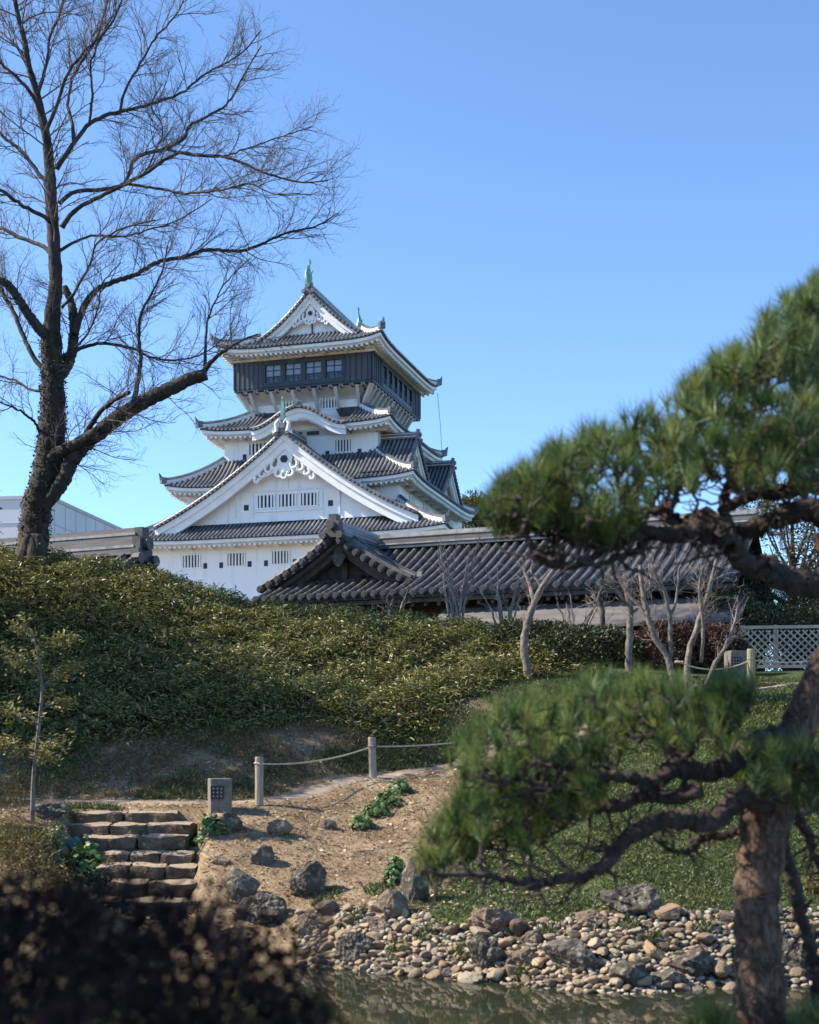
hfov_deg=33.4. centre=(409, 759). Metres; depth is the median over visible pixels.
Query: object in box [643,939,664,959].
bank stone
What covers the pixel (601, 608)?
crape myrtle
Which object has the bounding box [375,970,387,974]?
bank stone
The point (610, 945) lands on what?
bank stone
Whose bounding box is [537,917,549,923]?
bank stone
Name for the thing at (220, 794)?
stone lamp
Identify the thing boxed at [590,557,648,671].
crape myrtle
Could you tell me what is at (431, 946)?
bank stone
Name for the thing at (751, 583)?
evergreen tree
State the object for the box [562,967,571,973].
bank stone
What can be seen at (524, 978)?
bank stone
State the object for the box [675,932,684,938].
bank stone
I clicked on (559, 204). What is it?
sky
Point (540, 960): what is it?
bank stone
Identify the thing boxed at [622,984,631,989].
bank stone
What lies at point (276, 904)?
rock
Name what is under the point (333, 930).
bank stone
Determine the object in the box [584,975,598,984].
bank stone
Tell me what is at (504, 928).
bank stone
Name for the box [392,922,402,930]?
bank stone
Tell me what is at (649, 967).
bank stone
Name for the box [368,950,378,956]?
bank stone
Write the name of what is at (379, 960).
bank stone
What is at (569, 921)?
gravel
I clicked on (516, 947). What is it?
bank stone
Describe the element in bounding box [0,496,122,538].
office building
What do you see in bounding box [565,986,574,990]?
bank stone
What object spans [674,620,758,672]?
hedge bush
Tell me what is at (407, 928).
bank stone
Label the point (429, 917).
bank stone
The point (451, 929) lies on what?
bank stone
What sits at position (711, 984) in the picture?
bank stone
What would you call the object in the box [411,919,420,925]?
bank stone
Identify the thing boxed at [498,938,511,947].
bank stone
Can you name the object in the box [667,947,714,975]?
rock
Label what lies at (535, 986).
bank stone
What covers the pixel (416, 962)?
bank stone
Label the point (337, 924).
bank stone
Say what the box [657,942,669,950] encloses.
bank stone
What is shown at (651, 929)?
bank stone
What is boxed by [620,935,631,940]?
bank stone
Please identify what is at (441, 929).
bank stone
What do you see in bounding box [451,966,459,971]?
bank stone
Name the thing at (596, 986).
bank stone
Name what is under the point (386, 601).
bare shrub
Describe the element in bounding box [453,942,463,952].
bank stone
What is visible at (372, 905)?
bank stone
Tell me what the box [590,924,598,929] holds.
bank stone
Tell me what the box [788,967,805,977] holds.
bank stone
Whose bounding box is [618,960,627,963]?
bank stone
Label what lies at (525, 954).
rock
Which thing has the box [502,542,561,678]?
crape myrtle
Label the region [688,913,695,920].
bank stone
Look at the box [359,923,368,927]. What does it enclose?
bank stone
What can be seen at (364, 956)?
bank stone
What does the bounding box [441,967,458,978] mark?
rock
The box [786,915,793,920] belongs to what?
bank stone
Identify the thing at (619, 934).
bank stone
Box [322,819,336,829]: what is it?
rock
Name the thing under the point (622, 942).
bank stone
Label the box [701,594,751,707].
crape myrtle
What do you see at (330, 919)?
bank stone
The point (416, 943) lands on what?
bank stone
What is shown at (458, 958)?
bank stone
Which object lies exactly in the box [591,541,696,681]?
crape myrtle
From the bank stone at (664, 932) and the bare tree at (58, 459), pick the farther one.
the bare tree at (58, 459)
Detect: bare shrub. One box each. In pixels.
[371,579,415,617]
[427,527,489,636]
[473,558,526,628]
[551,580,601,626]
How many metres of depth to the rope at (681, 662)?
25.32 m
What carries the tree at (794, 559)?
on the ground at (284, 844)
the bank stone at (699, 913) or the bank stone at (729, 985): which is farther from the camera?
the bank stone at (699, 913)
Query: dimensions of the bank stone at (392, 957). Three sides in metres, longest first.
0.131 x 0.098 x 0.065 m
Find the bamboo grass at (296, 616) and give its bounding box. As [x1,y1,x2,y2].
[0,537,615,757]
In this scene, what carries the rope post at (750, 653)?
on the ground at (284, 844)
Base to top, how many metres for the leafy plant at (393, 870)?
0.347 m
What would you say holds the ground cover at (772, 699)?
on the ground at (284, 844)
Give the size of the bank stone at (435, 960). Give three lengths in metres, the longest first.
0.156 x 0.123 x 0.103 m
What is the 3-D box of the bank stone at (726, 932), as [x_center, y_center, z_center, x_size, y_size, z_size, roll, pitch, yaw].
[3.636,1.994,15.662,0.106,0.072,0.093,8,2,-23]
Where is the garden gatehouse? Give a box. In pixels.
[0,527,173,589]
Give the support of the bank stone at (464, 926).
on the ground at (284, 844)
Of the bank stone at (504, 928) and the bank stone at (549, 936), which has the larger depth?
the bank stone at (504, 928)
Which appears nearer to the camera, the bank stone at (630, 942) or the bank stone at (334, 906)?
the bank stone at (630, 942)
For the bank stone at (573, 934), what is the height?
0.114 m
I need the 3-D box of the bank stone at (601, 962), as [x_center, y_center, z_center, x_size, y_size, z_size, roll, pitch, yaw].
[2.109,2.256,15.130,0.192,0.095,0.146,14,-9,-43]
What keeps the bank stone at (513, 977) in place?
on the ground at (284, 844)
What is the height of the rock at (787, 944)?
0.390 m
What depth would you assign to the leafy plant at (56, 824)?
19.39 m
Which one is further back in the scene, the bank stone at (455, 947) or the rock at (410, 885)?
the rock at (410, 885)
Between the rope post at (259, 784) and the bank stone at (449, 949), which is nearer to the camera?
the bank stone at (449, 949)
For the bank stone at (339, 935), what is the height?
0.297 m
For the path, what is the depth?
22.26 m
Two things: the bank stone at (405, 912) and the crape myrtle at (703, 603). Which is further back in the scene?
the crape myrtle at (703, 603)
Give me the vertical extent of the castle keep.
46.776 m
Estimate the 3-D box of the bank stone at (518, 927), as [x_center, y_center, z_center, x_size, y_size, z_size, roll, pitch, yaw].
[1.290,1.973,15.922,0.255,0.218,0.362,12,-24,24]
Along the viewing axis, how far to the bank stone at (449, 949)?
15.90 m
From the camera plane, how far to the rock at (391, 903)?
16.67 m
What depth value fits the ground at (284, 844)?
21.38 m
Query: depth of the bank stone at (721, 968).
15.05 m
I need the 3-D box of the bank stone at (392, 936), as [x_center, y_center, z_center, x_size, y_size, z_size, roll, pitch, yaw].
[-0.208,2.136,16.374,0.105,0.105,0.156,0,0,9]
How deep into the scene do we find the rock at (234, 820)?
19.76 m
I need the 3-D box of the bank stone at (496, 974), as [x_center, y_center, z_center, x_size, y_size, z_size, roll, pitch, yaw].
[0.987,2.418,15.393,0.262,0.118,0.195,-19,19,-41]
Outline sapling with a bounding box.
[0,611,89,823]
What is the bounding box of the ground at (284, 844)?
[0,564,818,992]
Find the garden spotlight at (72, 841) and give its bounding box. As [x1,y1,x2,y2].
[68,837,82,848]
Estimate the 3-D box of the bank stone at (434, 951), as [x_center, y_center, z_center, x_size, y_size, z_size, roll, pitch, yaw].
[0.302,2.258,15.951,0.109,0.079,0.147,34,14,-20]
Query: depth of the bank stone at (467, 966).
15.58 m
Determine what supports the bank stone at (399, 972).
on the ground at (284, 844)
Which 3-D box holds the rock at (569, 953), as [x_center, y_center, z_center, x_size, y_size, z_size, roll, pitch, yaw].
[1.815,2.220,15.261,0.708,0.475,0.568,0,0,0]
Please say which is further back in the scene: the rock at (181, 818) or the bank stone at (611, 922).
the rock at (181, 818)
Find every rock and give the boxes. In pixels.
[35,801,68,819]
[179,813,185,820]
[210,856,229,864]
[217,811,242,832]
[224,867,260,904]
[238,892,287,924]
[249,845,274,865]
[266,819,292,835]
[289,860,326,896]
[297,913,318,940]
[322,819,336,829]
[334,930,375,964]
[365,916,389,931]
[376,889,408,917]
[399,856,429,902]
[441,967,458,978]
[467,907,518,931]
[467,935,505,969]
[512,946,537,963]
[520,929,543,945]
[541,937,600,972]
[575,909,608,927]
[598,882,659,915]
[609,962,648,986]
[651,969,686,987]
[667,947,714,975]
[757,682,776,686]
[782,936,810,972]
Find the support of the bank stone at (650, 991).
in the pond water
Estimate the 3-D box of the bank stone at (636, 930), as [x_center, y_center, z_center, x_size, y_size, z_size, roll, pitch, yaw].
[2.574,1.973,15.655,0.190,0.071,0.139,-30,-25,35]
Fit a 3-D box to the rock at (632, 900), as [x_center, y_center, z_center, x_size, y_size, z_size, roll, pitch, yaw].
[2.587,1.690,16.129,0.724,0.456,0.454,0,0,12]
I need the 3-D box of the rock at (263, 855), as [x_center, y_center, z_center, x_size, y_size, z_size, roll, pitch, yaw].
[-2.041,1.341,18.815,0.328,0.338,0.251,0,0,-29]
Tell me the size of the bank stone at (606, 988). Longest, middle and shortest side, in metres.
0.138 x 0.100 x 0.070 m
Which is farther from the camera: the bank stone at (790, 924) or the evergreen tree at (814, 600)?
the evergreen tree at (814, 600)
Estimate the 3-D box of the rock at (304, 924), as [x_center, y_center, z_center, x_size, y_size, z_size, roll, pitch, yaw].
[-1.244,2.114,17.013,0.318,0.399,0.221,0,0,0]
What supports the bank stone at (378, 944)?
on the ground at (284, 844)
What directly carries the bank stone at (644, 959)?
on the ground at (284, 844)
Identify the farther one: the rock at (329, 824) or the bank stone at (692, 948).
the rock at (329, 824)
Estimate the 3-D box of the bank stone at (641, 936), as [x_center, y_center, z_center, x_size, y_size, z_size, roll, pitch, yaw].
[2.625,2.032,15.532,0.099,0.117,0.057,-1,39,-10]
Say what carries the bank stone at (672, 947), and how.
on the ground at (284, 844)
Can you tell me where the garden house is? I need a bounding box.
[252,509,769,670]
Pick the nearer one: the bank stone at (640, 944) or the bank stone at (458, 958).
the bank stone at (640, 944)
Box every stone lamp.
[208,778,231,813]
[724,650,745,674]
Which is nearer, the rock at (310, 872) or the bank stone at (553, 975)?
the bank stone at (553, 975)
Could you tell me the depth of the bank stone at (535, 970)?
15.21 m
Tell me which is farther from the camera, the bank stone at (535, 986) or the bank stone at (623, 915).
the bank stone at (623, 915)
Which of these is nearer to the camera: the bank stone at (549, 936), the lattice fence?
the bank stone at (549, 936)
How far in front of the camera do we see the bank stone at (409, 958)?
15.94 m
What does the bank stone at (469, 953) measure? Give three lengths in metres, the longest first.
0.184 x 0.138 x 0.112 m
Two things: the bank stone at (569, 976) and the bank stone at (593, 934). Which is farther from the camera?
the bank stone at (593, 934)
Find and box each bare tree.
[0,0,369,572]
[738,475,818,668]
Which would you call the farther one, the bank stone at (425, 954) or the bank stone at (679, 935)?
the bank stone at (425, 954)
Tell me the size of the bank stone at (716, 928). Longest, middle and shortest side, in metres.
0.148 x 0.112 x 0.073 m
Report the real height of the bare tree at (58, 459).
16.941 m
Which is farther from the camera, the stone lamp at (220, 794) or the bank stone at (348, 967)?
the stone lamp at (220, 794)
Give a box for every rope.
[254,745,377,764]
[378,742,452,746]
[675,658,755,669]
[755,660,808,662]
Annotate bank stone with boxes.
[315,900,338,914]
[321,940,332,951]
[322,916,334,925]
[325,950,336,956]
[328,926,338,935]
[334,921,342,927]
[335,929,350,941]
[342,903,353,910]
[342,917,355,924]
[344,965,353,969]
[354,959,362,964]
[358,963,369,970]
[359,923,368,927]
[360,953,369,959]
[366,931,382,940]
[368,900,380,911]
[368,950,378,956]
[372,940,385,948]
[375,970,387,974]
[376,957,386,963]
[380,962,392,967]
[387,933,396,941]
[390,954,397,959]
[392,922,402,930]
[395,943,410,951]
[395,952,405,956]
[395,968,403,975]
[401,907,408,917]
[402,924,412,933]
[402,967,412,973]
[406,956,412,961]
[408,968,423,977]
[410,958,425,966]
[411,913,419,919]
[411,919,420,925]
[411,929,422,935]
[412,940,421,946]
[412,947,420,952]
[419,950,432,957]
[424,912,432,920]
[425,969,443,979]
[426,943,434,949]
[430,924,439,931]
[431,948,438,955]
[431,956,443,964]
[438,927,445,932]
[438,960,447,968]
[443,924,459,933]
[446,946,454,952]
[449,960,457,965]
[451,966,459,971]
[451,972,461,978]
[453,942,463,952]
[456,954,467,960]
[457,972,483,982]
[460,923,469,929]
[462,963,473,969]
[464,947,470,956]
[469,926,491,936]
[486,968,505,980]
[498,926,509,932]
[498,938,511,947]
[504,958,515,964]
[504,964,519,974]
[505,936,514,942]
[509,918,529,937]
[511,975,519,980]
[512,944,520,949]
[520,974,531,983]
[530,968,538,975]
[531,957,543,967]
[531,984,540,987]
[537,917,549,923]
[538,952,545,957]
[541,969,550,973]
[543,933,555,940]
[544,979,556,987]
[549,973,557,978]
[554,977,563,983]
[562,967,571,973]
[564,973,574,980]
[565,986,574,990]
[567,931,580,938]
[572,924,581,929]
[572,979,584,986]
[580,932,590,937]
[580,937,590,942]
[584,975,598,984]
[585,989,596,993]
[587,937,601,948]
[589,931,599,937]
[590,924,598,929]
[592,984,600,988]
[595,947,608,955]
[597,958,605,966]
[599,931,608,936]
[599,967,608,973]
[600,910,607,916]
[600,985,611,991]
[602,975,610,981]
[607,943,614,948]
[608,918,618,926]
[609,948,619,953]
[609,977,623,987]
[613,932,623,937]
[614,913,626,918]
[617,940,625,945]
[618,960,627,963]
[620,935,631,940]
[621,945,635,951]
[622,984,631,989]
[626,939,635,945]
[627,953,639,962]
[628,927,641,933]
[634,941,644,948]
[636,934,643,940]
[637,976,651,985]
[640,957,649,962]
[641,920,652,927]
[643,928,656,937]
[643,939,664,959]
[645,964,653,970]
[646,989,659,993]
[647,909,656,918]
[650,938,660,943]
[654,903,681,920]
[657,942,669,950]
[657,980,671,988]
[659,922,668,928]
[659,957,671,966]
[662,930,669,937]
[665,927,682,934]
[669,945,677,949]
[671,939,679,945]
[674,983,690,990]
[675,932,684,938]
[680,908,688,915]
[685,922,694,929]
[685,980,693,985]
[687,945,696,950]
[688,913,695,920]
[689,984,702,989]
[696,910,702,916]
[696,933,713,944]
[704,914,712,920]
[706,981,715,988]
[711,926,721,932]
[712,959,731,977]
[716,980,726,984]
[717,911,734,922]
[718,944,732,955]
[722,930,730,935]
[722,981,735,989]
[728,939,734,944]
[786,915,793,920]
[787,922,796,927]
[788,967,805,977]
[790,978,800,984]
[792,921,817,935]
[800,976,807,982]
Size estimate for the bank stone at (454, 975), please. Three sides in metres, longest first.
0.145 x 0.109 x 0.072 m
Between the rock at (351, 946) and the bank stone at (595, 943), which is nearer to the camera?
the bank stone at (595, 943)
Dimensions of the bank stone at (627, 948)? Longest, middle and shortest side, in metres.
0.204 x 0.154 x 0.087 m
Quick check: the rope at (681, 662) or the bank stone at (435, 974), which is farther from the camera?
the rope at (681, 662)
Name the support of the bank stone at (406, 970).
on the ground at (284, 844)
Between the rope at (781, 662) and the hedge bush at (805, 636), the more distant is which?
the hedge bush at (805, 636)
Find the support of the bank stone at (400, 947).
on the ground at (284, 844)
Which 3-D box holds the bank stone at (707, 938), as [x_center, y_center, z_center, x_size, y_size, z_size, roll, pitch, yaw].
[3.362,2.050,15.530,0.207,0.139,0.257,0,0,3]
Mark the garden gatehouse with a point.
(136, 544)
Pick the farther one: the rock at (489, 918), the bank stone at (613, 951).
the rock at (489, 918)
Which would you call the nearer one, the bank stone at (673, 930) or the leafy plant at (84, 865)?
the bank stone at (673, 930)
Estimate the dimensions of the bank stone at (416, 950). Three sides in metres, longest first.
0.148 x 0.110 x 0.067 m
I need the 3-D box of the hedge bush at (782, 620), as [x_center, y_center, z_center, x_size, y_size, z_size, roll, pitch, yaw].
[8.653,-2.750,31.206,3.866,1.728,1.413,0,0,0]
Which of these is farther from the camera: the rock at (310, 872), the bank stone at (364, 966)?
the rock at (310, 872)
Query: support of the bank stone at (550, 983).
on the ground at (284, 844)
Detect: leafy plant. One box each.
[31,822,69,867]
[50,834,107,886]
[189,813,231,849]
[347,777,415,829]
[380,855,405,883]
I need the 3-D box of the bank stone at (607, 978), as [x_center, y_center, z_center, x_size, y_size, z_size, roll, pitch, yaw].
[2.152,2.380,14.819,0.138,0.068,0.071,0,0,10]
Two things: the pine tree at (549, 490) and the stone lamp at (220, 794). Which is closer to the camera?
the pine tree at (549, 490)
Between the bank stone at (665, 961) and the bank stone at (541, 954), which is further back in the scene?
the bank stone at (541, 954)
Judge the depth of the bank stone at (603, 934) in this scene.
15.62 m
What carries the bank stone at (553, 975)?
on the ground at (284, 844)
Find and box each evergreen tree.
[462,489,487,528]
[704,584,772,671]
[731,565,808,670]
[757,593,818,669]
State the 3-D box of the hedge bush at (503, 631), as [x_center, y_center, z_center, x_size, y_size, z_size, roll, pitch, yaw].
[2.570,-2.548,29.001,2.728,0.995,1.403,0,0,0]
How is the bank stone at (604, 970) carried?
on the ground at (284, 844)
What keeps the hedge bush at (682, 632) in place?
on the ground at (284, 844)
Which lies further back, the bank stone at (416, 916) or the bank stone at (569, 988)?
the bank stone at (416, 916)
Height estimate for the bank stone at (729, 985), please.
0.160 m
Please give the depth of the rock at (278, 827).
19.69 m
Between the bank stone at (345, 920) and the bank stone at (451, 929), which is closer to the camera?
the bank stone at (451, 929)
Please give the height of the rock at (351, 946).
0.442 m
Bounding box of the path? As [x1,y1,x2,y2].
[3,682,798,804]
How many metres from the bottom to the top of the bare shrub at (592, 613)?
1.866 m
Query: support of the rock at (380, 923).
on the ground at (284, 844)
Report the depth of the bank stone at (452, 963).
15.71 m
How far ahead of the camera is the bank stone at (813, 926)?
15.89 m
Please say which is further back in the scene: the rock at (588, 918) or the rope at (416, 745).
the rope at (416, 745)
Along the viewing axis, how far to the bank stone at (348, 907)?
17.00 m
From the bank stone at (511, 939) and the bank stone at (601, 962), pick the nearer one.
the bank stone at (601, 962)
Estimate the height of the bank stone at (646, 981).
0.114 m
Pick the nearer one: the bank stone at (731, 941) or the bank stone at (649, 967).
the bank stone at (649, 967)
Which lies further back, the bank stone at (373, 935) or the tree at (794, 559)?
the tree at (794, 559)
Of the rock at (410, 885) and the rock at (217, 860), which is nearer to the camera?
the rock at (410, 885)
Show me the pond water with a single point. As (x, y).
(369, 998)
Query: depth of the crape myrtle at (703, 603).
25.95 m
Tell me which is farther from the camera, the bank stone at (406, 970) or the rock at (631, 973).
the bank stone at (406, 970)
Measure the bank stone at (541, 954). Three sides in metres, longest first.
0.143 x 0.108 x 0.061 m
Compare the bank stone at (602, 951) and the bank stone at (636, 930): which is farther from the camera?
the bank stone at (636, 930)
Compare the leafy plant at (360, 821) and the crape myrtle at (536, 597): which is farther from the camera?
the crape myrtle at (536, 597)
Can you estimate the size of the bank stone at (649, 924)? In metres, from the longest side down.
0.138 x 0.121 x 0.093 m
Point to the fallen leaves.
(353, 839)
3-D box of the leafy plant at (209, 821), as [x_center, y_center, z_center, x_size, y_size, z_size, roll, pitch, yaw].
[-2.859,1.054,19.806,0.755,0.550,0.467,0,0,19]
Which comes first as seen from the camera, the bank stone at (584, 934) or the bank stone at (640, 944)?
the bank stone at (640, 944)
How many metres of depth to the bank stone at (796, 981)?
15.11 m
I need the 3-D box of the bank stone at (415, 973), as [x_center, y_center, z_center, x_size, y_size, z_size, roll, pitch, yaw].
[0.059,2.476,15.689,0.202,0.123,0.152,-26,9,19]
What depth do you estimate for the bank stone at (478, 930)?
15.97 m
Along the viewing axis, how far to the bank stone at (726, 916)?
15.85 m
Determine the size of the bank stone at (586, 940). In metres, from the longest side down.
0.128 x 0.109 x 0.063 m
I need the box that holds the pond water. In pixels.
[7,958,811,1023]
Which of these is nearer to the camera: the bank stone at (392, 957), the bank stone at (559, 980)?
the bank stone at (559, 980)
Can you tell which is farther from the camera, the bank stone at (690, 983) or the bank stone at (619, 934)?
the bank stone at (619, 934)
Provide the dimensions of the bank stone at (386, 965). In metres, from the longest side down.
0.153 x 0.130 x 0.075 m
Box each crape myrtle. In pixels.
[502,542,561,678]
[573,565,615,658]
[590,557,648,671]
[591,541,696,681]
[683,546,743,699]
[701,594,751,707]
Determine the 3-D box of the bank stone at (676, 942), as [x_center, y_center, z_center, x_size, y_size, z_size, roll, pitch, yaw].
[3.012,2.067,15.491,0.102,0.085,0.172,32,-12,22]
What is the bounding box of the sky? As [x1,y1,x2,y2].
[0,0,818,670]
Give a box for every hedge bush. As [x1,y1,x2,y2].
[470,615,585,656]
[513,621,652,661]
[613,618,718,670]
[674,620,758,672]
[715,601,818,670]
[778,599,818,669]
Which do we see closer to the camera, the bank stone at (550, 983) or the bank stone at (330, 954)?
the bank stone at (550, 983)
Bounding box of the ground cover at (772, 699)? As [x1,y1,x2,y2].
[0,669,818,980]
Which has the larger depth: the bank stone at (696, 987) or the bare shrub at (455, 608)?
the bare shrub at (455, 608)
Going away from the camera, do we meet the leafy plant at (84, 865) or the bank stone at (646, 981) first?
the bank stone at (646, 981)
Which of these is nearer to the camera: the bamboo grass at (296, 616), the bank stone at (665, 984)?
the bank stone at (665, 984)
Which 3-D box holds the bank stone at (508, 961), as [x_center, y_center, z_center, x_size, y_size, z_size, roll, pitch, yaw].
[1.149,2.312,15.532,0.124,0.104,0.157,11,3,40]
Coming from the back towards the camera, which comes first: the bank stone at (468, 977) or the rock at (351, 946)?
the rock at (351, 946)
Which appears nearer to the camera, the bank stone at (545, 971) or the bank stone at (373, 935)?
the bank stone at (545, 971)
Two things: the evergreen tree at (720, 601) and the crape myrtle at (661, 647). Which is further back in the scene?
the evergreen tree at (720, 601)
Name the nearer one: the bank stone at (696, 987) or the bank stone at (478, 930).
the bank stone at (696, 987)
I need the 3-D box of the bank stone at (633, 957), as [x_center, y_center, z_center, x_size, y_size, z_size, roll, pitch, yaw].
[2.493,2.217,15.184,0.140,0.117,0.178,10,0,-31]
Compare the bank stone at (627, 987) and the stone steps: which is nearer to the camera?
the bank stone at (627, 987)
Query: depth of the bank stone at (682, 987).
14.74 m
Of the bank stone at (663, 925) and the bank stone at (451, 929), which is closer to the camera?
the bank stone at (663, 925)
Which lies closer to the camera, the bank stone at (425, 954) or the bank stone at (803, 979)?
the bank stone at (803, 979)
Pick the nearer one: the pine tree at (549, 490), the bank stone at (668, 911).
the pine tree at (549, 490)
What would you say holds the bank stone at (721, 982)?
on the ground at (284, 844)
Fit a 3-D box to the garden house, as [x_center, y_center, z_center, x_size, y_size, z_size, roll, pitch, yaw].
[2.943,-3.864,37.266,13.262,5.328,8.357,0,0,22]
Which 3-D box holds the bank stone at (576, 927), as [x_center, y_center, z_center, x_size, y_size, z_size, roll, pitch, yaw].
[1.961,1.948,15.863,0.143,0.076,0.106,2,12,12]
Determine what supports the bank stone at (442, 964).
on the ground at (284, 844)
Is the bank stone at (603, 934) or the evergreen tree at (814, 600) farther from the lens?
the evergreen tree at (814, 600)
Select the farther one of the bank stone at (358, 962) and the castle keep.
the castle keep
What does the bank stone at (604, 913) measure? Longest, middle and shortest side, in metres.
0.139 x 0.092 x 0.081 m
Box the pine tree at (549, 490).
[401,258,818,1023]
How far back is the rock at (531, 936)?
15.72 m
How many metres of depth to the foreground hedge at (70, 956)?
2.45 m
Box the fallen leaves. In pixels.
[0,702,817,983]
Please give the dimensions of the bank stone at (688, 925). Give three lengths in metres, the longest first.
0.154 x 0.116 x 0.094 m
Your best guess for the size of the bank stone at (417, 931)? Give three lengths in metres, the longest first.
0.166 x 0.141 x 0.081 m
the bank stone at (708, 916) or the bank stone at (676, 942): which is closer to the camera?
the bank stone at (676, 942)
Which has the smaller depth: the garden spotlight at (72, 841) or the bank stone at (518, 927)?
the bank stone at (518, 927)
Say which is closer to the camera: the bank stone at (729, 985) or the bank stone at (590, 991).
the bank stone at (590, 991)
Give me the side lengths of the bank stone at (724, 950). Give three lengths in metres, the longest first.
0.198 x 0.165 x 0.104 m
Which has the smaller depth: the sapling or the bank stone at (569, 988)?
the bank stone at (569, 988)
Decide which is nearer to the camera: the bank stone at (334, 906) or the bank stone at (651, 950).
the bank stone at (651, 950)
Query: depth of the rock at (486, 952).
15.55 m
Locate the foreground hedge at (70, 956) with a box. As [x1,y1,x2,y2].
[0,865,352,1023]
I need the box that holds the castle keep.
[119,259,479,619]
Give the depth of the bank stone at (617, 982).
14.69 m
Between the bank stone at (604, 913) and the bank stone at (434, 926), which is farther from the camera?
the bank stone at (434, 926)
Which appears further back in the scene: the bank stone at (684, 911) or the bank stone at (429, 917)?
the bank stone at (429, 917)
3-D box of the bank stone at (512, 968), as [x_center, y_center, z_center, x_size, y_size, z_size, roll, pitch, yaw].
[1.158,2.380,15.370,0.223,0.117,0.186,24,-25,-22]
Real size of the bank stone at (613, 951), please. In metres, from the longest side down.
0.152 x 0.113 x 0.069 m
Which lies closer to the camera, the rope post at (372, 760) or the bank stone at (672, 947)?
the bank stone at (672, 947)
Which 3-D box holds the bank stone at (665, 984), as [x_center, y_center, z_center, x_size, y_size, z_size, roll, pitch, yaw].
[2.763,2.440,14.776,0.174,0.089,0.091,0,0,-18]
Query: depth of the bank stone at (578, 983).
14.78 m
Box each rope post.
[255,757,263,805]
[368,737,376,777]
[747,649,754,686]
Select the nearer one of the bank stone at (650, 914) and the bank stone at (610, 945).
the bank stone at (610, 945)
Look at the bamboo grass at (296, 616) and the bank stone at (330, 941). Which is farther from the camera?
the bamboo grass at (296, 616)
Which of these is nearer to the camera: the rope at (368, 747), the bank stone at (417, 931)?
the bank stone at (417, 931)
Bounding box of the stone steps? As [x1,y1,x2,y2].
[70,810,197,916]
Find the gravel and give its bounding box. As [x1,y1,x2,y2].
[295,906,818,994]
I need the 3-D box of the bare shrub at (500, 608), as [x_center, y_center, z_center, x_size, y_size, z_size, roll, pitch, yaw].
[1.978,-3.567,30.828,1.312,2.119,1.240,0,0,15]
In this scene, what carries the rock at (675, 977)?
in the pond water
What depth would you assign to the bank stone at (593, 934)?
15.61 m
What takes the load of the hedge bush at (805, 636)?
on the ground at (284, 844)
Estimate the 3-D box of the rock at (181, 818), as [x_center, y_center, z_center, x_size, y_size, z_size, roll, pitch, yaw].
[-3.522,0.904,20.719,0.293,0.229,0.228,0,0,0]
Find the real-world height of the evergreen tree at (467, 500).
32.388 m
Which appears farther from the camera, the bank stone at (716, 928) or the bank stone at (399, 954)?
the bank stone at (399, 954)
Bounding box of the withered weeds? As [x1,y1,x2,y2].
[0,709,818,917]
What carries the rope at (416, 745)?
attached to the rope post at (372, 760)
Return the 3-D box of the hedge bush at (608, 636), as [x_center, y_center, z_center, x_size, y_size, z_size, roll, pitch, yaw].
[3.610,-2.390,28.301,2.993,0.971,1.407,0,0,0]
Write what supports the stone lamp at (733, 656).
on the ground at (284, 844)
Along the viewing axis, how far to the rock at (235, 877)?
17.84 m
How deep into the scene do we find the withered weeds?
23.09 m
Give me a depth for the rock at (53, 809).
19.95 m
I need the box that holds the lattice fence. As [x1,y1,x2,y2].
[740,625,818,670]
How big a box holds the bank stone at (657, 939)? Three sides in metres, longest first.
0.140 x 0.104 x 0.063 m

